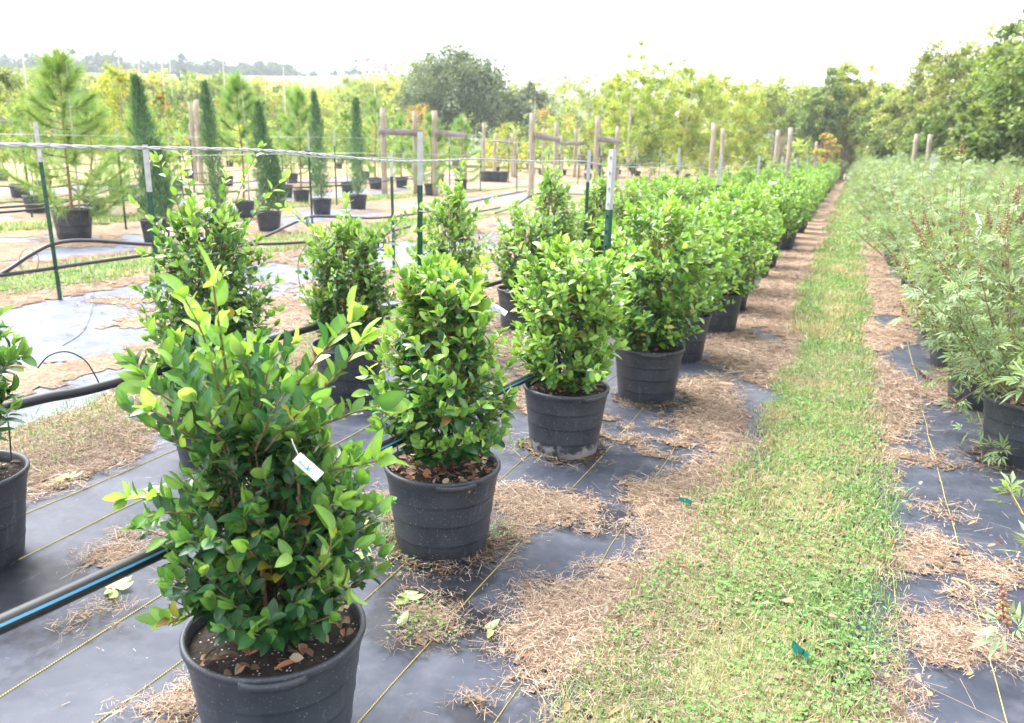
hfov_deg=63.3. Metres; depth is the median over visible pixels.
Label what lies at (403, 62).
broadleaf tree
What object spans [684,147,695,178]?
potted sapling
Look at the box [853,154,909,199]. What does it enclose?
potted chaste tree
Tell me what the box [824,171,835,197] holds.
potted shrub
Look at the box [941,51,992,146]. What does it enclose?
broadleaf tree
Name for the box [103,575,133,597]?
leaf sprig
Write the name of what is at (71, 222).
potted pine
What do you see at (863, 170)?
potted chaste tree
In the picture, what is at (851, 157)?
bush
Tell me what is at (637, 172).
potted sapling
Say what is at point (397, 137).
potted sapling
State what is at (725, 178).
potted shrub
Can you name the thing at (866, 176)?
potted chaste tree
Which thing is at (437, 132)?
wooden brace
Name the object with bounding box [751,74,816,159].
broadleaf tree
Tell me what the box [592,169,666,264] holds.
potted shrub
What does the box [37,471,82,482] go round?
leaf sprig
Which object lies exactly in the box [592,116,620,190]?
wooden brace
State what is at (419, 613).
weed clump
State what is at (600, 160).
post
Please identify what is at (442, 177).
potted sapling
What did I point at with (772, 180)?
potted shrub
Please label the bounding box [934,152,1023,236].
potted chaste tree
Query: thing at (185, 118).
potted sapling
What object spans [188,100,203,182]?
wooden brace
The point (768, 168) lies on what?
potted shrub
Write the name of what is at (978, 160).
potted chaste tree
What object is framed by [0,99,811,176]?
undergrowth
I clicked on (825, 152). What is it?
broadleaf tree
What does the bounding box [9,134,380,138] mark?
wire
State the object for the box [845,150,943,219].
potted chaste tree
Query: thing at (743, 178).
potted shrub
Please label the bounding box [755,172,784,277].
potted shrub
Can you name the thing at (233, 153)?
potted sapling
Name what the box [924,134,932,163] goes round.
wooden post
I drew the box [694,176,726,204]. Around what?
potted shrub
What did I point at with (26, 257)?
irrigation pipe
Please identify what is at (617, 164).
post
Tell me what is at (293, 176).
potted pine
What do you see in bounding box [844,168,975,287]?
potted chaste tree
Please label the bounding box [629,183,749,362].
potted shrub
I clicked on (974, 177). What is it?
potted chaste tree
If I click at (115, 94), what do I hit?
potted sapling
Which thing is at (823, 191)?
potted shrub
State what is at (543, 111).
potted sapling
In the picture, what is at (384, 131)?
wooden brace
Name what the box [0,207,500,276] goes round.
irrigation pipe
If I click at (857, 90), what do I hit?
broadleaf tree
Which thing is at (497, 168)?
potted sapling
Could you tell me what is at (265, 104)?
potted sapling
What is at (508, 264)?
potted shrub
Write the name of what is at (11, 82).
potted sapling
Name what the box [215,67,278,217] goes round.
potted pine
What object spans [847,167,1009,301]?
potted chaste tree
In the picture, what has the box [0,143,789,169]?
twisted wire
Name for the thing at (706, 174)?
potted shrub
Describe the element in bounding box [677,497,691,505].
tie scrap
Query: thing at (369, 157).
twisted wire
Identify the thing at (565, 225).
potted shrub
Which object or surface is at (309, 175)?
post
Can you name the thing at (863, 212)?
potted chaste tree
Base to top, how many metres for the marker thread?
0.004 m
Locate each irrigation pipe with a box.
[0,167,334,187]
[0,171,439,213]
[0,172,439,208]
[0,190,526,272]
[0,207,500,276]
[0,302,642,635]
[2,244,603,411]
[495,191,617,213]
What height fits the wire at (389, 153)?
0.103 m
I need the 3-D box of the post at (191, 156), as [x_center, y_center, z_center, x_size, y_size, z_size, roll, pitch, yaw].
[-8.224,-5.108,21.343,0.035,1.947,0.044,1,14,1]
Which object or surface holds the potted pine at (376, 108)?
on the weed fabric at (339, 193)
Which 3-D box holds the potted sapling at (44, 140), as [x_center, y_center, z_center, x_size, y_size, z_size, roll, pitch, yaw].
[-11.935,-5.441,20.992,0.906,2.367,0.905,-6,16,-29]
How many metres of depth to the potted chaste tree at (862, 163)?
28.77 m
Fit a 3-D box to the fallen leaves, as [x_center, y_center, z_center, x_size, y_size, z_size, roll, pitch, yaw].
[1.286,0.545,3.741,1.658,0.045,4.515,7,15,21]
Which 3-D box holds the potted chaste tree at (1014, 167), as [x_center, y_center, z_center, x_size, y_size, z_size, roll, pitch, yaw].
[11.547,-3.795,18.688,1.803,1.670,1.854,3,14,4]
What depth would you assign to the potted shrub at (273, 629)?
1.80 m
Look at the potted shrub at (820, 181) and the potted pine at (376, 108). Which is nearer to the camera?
the potted shrub at (820, 181)
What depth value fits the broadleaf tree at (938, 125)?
33.90 m
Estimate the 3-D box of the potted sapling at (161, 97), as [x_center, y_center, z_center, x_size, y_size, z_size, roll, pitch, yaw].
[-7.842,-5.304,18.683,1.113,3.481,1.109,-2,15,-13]
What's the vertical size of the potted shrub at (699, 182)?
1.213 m
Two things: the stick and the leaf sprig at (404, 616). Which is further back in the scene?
the stick
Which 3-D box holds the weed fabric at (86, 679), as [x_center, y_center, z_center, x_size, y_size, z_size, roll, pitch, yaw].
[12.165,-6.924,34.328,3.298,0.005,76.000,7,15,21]
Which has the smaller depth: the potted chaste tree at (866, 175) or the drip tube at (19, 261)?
the drip tube at (19, 261)
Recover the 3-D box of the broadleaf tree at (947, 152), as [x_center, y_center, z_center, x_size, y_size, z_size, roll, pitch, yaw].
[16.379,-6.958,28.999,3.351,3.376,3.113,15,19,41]
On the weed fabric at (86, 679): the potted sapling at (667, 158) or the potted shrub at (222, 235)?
the potted shrub at (222, 235)
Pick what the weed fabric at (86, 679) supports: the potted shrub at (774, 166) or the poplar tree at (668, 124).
the potted shrub at (774, 166)
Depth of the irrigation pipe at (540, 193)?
18.28 m
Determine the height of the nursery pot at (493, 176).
0.477 m
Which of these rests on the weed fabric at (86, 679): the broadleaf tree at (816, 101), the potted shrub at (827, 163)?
the potted shrub at (827, 163)
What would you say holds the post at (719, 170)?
on the ground at (472, 164)
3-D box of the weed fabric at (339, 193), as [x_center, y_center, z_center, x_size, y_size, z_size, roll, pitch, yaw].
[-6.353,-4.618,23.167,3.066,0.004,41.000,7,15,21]
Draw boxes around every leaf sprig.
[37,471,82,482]
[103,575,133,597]
[143,483,166,493]
[355,546,378,562]
[385,611,408,625]
[394,583,424,603]
[470,619,499,637]
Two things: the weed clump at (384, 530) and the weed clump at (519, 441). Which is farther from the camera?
the weed clump at (519, 441)
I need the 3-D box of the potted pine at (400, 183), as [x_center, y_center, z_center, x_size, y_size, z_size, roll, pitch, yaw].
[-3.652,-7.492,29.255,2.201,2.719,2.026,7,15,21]
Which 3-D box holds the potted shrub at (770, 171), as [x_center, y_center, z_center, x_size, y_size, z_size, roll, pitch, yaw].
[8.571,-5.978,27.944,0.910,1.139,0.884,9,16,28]
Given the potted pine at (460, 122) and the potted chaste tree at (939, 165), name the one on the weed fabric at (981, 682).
the potted chaste tree at (939, 165)
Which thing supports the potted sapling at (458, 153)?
on the weed fabric at (4, 190)
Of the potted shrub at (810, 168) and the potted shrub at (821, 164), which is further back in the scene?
the potted shrub at (821, 164)
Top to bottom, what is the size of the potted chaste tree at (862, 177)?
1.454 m
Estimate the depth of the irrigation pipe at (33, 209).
15.51 m
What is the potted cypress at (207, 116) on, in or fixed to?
on the weed fabric at (62, 252)
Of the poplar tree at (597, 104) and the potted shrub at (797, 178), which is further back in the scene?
the poplar tree at (597, 104)
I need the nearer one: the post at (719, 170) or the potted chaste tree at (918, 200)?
the potted chaste tree at (918, 200)
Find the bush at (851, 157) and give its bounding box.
[826,148,862,179]
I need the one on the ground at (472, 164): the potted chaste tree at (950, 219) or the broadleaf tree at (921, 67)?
the broadleaf tree at (921, 67)
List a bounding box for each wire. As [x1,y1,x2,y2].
[0,142,741,165]
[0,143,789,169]
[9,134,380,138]
[185,153,624,158]
[425,135,591,148]
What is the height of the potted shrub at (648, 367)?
1.249 m
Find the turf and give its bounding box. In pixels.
[0,177,891,722]
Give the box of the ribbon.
[975,213,981,242]
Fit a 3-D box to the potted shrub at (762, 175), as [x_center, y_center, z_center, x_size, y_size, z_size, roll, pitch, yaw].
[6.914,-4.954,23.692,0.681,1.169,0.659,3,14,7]
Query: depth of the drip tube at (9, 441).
3.00 m
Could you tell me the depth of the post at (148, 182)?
5.54 m
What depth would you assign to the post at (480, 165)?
29.19 m
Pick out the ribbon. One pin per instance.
(977, 218)
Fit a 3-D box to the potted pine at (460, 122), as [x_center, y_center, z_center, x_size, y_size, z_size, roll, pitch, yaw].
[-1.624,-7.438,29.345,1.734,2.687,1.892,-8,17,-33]
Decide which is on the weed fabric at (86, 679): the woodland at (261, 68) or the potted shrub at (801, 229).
the potted shrub at (801, 229)
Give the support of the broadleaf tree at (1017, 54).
on the ground at (472, 164)
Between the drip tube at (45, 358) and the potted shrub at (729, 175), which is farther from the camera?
the potted shrub at (729, 175)
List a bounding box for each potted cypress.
[126,72,177,242]
[197,79,229,224]
[249,98,290,231]
[304,88,333,214]
[344,94,369,209]
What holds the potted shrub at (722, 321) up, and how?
on the weed fabric at (86, 679)
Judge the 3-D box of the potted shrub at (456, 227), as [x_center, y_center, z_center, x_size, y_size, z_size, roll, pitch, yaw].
[-0.434,-0.705,5.784,0.627,1.394,0.610,-3,15,-18]
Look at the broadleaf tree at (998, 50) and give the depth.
27.12 m
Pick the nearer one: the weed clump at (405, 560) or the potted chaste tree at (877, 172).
the weed clump at (405, 560)
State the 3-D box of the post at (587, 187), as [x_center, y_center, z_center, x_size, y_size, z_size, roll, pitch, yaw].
[0.773,-1.423,8.725,0.035,1.544,0.044,2,14,1]
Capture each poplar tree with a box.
[586,79,619,175]
[600,72,638,180]
[604,38,656,182]
[627,60,683,183]
[656,57,706,174]
[679,66,733,174]
[707,72,753,173]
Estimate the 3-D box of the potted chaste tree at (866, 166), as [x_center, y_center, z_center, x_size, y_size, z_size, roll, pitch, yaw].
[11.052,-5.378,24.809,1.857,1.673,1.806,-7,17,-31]
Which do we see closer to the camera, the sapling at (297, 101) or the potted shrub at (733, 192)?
the potted shrub at (733, 192)
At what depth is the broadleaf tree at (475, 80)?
64.36 m
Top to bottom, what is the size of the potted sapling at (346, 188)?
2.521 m
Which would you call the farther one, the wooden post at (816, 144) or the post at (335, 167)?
the wooden post at (816, 144)
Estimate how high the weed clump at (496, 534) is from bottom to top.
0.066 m
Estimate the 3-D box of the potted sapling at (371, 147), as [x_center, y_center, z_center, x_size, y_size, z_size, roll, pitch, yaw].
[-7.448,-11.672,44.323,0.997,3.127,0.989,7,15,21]
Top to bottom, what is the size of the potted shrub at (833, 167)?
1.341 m
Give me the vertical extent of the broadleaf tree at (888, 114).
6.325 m
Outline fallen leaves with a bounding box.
[476,361,1007,722]
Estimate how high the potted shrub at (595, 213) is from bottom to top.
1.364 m
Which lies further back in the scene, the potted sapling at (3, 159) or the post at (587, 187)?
the potted sapling at (3, 159)
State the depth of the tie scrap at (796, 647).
2.44 m
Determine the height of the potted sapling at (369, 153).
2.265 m
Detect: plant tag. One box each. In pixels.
[291,439,323,481]
[487,295,507,315]
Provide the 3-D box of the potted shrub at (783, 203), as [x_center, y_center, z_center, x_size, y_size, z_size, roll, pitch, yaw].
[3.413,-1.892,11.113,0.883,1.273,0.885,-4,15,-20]
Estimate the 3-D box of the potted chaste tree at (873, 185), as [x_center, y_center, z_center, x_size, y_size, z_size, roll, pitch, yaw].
[5.612,-2.144,11.567,1.792,1.660,1.844,14,19,40]
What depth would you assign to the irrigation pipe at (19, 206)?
16.69 m
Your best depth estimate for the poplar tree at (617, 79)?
39.78 m
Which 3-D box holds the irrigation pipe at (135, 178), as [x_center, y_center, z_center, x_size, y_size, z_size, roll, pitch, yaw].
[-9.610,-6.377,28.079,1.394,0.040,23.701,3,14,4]
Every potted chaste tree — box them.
[837,151,912,198]
[841,157,963,256]
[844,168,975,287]
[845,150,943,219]
[845,154,1023,340]
[845,156,902,180]
[845,156,911,214]
[847,155,894,184]
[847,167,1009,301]
[848,157,887,189]
[848,161,938,249]
[849,148,988,266]
[849,160,985,276]
[850,165,880,211]
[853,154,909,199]
[855,153,931,196]
[856,153,917,214]
[860,166,1023,319]
[865,151,957,213]
[865,158,902,186]
[881,167,1023,369]
[889,203,1023,471]
[893,135,1023,411]
[921,157,969,175]
[929,151,989,185]
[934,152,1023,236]
[938,156,991,190]
[946,161,1004,191]
[949,154,1023,211]
[968,354,1023,658]
[971,157,1017,186]
[976,160,1023,247]
[990,169,1023,250]
[993,156,1023,261]
[1002,159,1023,229]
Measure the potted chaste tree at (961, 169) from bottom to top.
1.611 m
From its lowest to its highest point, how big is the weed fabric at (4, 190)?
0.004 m
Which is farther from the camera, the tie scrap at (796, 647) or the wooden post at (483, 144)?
the wooden post at (483, 144)
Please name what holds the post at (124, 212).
on the ground at (472, 164)
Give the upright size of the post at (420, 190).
1.628 m
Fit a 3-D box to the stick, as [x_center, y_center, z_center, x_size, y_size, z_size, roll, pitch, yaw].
[1.589,0.779,2.916,0.016,0.016,0.091,-7,17,-31]
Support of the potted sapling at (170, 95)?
on the ground at (472, 164)
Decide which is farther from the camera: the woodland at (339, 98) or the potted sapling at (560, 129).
the woodland at (339, 98)
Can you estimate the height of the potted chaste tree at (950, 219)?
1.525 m
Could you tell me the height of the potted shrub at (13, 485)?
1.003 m
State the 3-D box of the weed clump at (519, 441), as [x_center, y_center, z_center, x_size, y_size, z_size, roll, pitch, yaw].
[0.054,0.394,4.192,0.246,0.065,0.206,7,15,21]
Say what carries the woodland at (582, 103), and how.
on the ground at (472, 164)
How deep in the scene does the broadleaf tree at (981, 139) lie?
24.62 m
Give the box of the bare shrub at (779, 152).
[766,127,796,164]
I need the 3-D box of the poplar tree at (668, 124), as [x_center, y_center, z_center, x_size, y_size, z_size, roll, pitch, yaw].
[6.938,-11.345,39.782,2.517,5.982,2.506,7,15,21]
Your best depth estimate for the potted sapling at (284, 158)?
22.41 m
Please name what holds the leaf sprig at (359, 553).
attached to the potted shrub at (273, 629)
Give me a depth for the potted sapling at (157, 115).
24.18 m
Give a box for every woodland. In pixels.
[0,47,392,75]
[0,65,424,156]
[497,66,908,166]
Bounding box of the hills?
[9,72,816,163]
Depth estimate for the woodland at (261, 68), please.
293.62 m
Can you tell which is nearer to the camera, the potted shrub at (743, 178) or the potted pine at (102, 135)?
the potted pine at (102, 135)
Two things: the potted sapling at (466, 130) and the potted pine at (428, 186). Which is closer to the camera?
the potted pine at (428, 186)
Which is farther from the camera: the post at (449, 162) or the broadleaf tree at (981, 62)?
the broadleaf tree at (981, 62)
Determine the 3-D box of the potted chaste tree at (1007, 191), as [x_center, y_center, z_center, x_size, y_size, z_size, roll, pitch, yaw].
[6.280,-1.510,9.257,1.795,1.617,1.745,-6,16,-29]
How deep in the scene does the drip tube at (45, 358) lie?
3.16 m
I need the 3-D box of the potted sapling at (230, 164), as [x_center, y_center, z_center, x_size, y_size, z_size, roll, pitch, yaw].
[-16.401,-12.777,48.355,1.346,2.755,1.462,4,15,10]
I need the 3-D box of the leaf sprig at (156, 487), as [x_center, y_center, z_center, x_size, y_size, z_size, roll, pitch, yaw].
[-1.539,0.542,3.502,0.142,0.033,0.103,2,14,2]
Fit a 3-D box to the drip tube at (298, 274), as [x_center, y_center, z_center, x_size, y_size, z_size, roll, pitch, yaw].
[-1.173,-0.487,4.689,0.066,0.356,0.102,-4,15,-21]
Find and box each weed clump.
[366,490,394,545]
[383,540,435,575]
[386,592,463,648]
[487,517,516,544]
[505,435,533,450]
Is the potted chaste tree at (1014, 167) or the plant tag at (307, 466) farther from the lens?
the potted chaste tree at (1014, 167)
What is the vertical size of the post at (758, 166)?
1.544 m
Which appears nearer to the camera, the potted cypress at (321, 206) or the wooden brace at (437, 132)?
the potted cypress at (321, 206)
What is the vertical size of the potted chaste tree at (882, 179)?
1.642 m
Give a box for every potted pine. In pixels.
[0,40,136,239]
[47,89,143,215]
[101,102,185,212]
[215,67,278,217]
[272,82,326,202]
[274,75,310,182]
[359,84,401,188]
[379,110,430,187]
[404,111,460,195]
[442,114,484,189]
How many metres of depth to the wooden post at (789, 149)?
30.38 m
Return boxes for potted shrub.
[0,305,36,570]
[102,244,410,722]
[128,131,290,470]
[275,191,427,403]
[351,244,518,565]
[403,158,497,351]
[485,200,554,330]
[499,230,648,459]
[524,148,584,284]
[571,162,628,272]
[575,189,725,405]
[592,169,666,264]
[618,174,684,257]
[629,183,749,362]
[652,172,699,208]
[677,173,703,220]
[679,171,715,209]
[689,197,778,333]
[693,182,785,310]
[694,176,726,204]
[702,172,716,188]
[707,179,785,291]
[715,175,742,191]
[721,168,742,191]
[726,174,747,186]
[735,161,749,185]
[743,161,759,186]
[749,168,765,183]
[751,171,803,267]
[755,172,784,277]
[760,167,778,178]
[763,167,791,241]
[764,164,772,179]
[766,156,780,176]
[775,163,819,242]
[777,180,815,250]
[779,170,822,232]
[788,167,822,228]
[796,167,825,200]
[806,165,828,183]
[806,171,826,199]
[809,181,824,220]
[813,165,832,201]
[813,173,827,212]
[814,157,829,202]
[824,159,833,192]
[824,163,837,192]
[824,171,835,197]
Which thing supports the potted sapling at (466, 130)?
on the turf
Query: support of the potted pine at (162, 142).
on the straw litter
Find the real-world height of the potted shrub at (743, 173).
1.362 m
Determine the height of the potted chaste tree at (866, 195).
1.529 m
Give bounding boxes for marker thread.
[0,274,1023,722]
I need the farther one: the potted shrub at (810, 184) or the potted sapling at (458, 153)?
the potted sapling at (458, 153)
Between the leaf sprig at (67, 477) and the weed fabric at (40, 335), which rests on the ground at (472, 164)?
the weed fabric at (40, 335)
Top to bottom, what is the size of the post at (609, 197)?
1.549 m
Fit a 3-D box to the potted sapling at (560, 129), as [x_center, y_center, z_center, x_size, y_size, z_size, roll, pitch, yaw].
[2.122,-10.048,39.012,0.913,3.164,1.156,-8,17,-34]
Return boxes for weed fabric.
[0,174,470,195]
[0,177,848,722]
[0,179,542,219]
[0,182,624,262]
[0,203,602,432]
[828,227,1023,722]
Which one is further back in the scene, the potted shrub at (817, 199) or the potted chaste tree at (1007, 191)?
the potted shrub at (817, 199)
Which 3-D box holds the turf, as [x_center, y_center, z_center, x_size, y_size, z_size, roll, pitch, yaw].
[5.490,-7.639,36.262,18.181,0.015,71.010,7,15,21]
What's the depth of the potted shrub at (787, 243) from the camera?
13.25 m
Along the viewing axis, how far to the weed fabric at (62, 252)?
12.61 m
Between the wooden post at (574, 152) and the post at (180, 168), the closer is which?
the post at (180, 168)
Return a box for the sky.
[0,0,1023,145]
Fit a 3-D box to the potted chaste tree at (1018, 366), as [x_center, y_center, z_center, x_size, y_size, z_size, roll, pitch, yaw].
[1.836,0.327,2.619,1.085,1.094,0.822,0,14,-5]
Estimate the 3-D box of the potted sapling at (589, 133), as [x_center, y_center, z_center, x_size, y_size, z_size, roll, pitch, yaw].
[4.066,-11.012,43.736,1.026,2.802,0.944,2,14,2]
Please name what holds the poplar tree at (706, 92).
on the ground at (472, 164)
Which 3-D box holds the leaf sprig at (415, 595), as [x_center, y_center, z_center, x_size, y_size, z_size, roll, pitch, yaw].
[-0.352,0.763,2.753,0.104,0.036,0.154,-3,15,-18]
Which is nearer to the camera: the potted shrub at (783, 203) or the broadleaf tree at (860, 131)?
the potted shrub at (783, 203)
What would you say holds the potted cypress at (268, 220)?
on the weed fabric at (62, 252)
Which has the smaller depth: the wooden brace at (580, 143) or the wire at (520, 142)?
the wire at (520, 142)
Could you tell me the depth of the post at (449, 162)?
27.21 m
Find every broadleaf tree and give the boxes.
[394,37,520,165]
[395,58,440,105]
[500,79,558,166]
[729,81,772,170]
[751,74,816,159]
[794,65,850,164]
[812,133,841,162]
[818,57,880,179]
[847,81,906,153]
[854,114,909,160]
[869,75,936,157]
[885,99,961,164]
[895,37,973,151]
[913,25,997,130]
[934,123,986,171]
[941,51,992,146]
[947,79,1023,180]
[954,16,1023,126]
[973,8,1023,163]
[973,30,1023,127]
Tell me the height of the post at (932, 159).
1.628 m
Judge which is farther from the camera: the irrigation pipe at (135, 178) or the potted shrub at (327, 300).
the irrigation pipe at (135, 178)
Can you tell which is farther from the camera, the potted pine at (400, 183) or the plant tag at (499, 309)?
the potted pine at (400, 183)
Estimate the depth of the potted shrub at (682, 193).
11.93 m
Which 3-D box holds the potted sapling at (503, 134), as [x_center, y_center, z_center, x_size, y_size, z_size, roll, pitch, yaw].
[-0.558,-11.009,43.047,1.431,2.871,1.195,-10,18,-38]
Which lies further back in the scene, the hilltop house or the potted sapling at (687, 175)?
the hilltop house
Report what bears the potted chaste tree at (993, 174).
on the weed fabric at (981, 682)
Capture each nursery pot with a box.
[479,171,489,181]
[490,171,499,181]
[496,171,507,181]
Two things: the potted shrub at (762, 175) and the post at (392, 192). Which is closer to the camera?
the post at (392, 192)
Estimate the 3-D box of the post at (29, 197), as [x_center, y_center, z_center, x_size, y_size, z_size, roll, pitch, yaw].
[-8.666,-3.330,14.822,0.035,1.686,0.044,1,14,1]
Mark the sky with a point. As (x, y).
(747, 40)
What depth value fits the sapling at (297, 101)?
20.05 m
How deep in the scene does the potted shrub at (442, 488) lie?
2.89 m
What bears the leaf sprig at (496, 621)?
on the weed fabric at (86, 679)
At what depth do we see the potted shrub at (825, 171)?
26.70 m
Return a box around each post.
[19,126,32,216]
[33,122,61,299]
[114,128,126,229]
[142,144,162,318]
[177,130,183,197]
[188,123,195,196]
[307,130,312,222]
[333,129,337,204]
[390,151,394,265]
[417,132,422,286]
[449,137,449,190]
[480,140,481,190]
[482,123,485,170]
[513,129,516,177]
[516,142,517,191]
[541,128,544,175]
[573,129,576,176]
[582,150,590,264]
[599,144,601,181]
[599,149,615,379]
[615,146,618,188]
[676,148,680,177]
[708,123,716,180]
[716,154,722,200]
[720,128,724,177]
[756,156,760,180]
[773,130,779,163]
[785,128,792,178]
[813,141,817,167]
[910,134,919,165]
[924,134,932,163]
[925,154,934,199]
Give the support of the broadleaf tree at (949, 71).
on the ground at (472, 164)
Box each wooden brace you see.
[0,117,49,178]
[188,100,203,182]
[379,108,422,193]
[432,110,470,195]
[492,134,516,176]
[528,113,559,199]
[559,137,583,177]
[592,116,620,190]
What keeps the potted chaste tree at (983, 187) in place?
on the weed fabric at (981, 682)
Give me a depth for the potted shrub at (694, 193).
13.06 m
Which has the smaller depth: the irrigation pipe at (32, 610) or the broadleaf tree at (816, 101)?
the irrigation pipe at (32, 610)
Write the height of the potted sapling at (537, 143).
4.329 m
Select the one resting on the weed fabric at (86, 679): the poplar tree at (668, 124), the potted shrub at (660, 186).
the potted shrub at (660, 186)
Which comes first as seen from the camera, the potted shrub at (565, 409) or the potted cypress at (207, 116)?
the potted shrub at (565, 409)
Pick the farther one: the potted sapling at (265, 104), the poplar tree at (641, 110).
the poplar tree at (641, 110)
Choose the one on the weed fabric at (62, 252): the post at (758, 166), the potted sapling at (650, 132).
the potted sapling at (650, 132)
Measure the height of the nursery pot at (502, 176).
0.477 m
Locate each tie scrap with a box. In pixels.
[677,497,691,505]
[791,640,808,660]
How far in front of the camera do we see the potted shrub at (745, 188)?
8.93 m
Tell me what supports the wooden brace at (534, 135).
on the ground at (472, 164)
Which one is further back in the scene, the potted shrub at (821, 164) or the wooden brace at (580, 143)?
the wooden brace at (580, 143)
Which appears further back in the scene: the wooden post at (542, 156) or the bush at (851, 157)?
the bush at (851, 157)
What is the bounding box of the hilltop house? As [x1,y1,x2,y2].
[362,60,402,73]
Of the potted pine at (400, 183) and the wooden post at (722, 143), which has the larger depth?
the wooden post at (722, 143)
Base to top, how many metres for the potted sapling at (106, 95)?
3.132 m
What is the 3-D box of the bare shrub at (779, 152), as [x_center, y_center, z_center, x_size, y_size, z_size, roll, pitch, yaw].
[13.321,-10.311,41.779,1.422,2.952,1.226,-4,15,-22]
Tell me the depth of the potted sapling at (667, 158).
44.25 m
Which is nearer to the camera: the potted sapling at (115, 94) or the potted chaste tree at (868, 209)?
the potted chaste tree at (868, 209)
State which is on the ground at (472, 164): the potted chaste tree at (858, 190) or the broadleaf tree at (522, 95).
the broadleaf tree at (522, 95)
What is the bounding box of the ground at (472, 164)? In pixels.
[0,152,848,722]
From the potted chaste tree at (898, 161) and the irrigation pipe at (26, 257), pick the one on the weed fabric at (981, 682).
the potted chaste tree at (898, 161)
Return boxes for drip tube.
[6,413,11,463]
[19,248,38,273]
[37,351,98,382]
[62,264,94,345]
[298,243,308,301]
[380,410,398,458]
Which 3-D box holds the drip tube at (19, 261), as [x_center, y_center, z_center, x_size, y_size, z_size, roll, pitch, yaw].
[-3.667,-0.762,6.300,0.154,0.188,0.052,2,14,0]
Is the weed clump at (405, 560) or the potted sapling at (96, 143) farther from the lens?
the potted sapling at (96, 143)
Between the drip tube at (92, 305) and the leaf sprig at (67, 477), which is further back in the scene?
the drip tube at (92, 305)
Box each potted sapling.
[0,27,60,212]
[0,66,60,197]
[0,95,25,180]
[22,110,57,193]
[75,97,109,179]
[89,68,126,193]
[97,18,135,198]
[120,49,166,187]
[145,44,190,202]
[158,32,186,190]
[176,108,196,178]
[212,51,242,185]
[216,121,237,166]
[253,84,284,177]
[266,67,305,196]
[301,118,329,179]
[326,108,368,192]
[331,115,345,168]
[358,128,372,178]
[364,116,379,171]
[389,127,406,167]
[404,103,430,172]
[429,136,453,181]
[445,111,479,174]
[452,138,461,173]
[487,131,510,170]
[492,122,516,171]
[519,134,544,174]
[532,108,553,174]
[547,114,570,180]
[551,113,578,174]
[579,125,594,179]
[632,139,643,175]
[635,119,656,181]
[660,126,676,181]
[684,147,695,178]
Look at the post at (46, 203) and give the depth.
7.38 m
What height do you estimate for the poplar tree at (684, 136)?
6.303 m
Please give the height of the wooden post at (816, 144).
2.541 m
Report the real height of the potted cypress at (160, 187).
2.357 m
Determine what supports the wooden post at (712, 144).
on the ground at (472, 164)
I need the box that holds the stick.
[951,577,976,590]
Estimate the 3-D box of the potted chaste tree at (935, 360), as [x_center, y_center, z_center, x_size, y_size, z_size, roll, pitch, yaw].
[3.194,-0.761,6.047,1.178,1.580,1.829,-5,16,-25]
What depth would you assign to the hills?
257.01 m
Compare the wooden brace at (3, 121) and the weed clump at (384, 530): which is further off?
the wooden brace at (3, 121)
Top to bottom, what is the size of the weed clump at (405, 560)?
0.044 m
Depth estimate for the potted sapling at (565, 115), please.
49.71 m
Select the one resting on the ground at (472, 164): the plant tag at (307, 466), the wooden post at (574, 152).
the wooden post at (574, 152)
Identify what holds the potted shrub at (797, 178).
on the weed fabric at (86, 679)
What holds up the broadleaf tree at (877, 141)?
on the ground at (472, 164)
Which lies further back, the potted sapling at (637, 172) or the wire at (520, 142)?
the potted sapling at (637, 172)
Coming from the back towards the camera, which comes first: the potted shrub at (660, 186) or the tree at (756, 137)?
the tree at (756, 137)
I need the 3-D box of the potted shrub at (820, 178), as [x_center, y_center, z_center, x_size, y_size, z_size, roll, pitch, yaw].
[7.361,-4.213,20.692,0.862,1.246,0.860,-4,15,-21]
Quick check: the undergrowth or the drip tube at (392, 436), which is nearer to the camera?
the drip tube at (392, 436)
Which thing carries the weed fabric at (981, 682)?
on the ground at (472, 164)
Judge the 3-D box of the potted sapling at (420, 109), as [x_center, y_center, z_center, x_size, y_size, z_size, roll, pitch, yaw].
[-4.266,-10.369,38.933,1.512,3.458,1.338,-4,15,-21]
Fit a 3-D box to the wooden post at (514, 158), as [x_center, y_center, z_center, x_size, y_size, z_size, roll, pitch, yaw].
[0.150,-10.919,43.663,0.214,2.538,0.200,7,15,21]
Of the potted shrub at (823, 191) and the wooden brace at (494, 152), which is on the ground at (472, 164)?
the wooden brace at (494, 152)
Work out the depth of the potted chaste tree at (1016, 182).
10.99 m
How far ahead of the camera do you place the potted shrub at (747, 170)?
21.45 m
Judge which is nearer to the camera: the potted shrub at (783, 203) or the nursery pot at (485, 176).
the potted shrub at (783, 203)
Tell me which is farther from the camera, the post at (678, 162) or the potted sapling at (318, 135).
the potted sapling at (318, 135)
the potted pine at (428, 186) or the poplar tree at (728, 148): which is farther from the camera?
the poplar tree at (728, 148)
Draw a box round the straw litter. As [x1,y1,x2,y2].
[0,169,1023,722]
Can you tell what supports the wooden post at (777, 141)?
on the ground at (472, 164)
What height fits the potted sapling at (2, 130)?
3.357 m

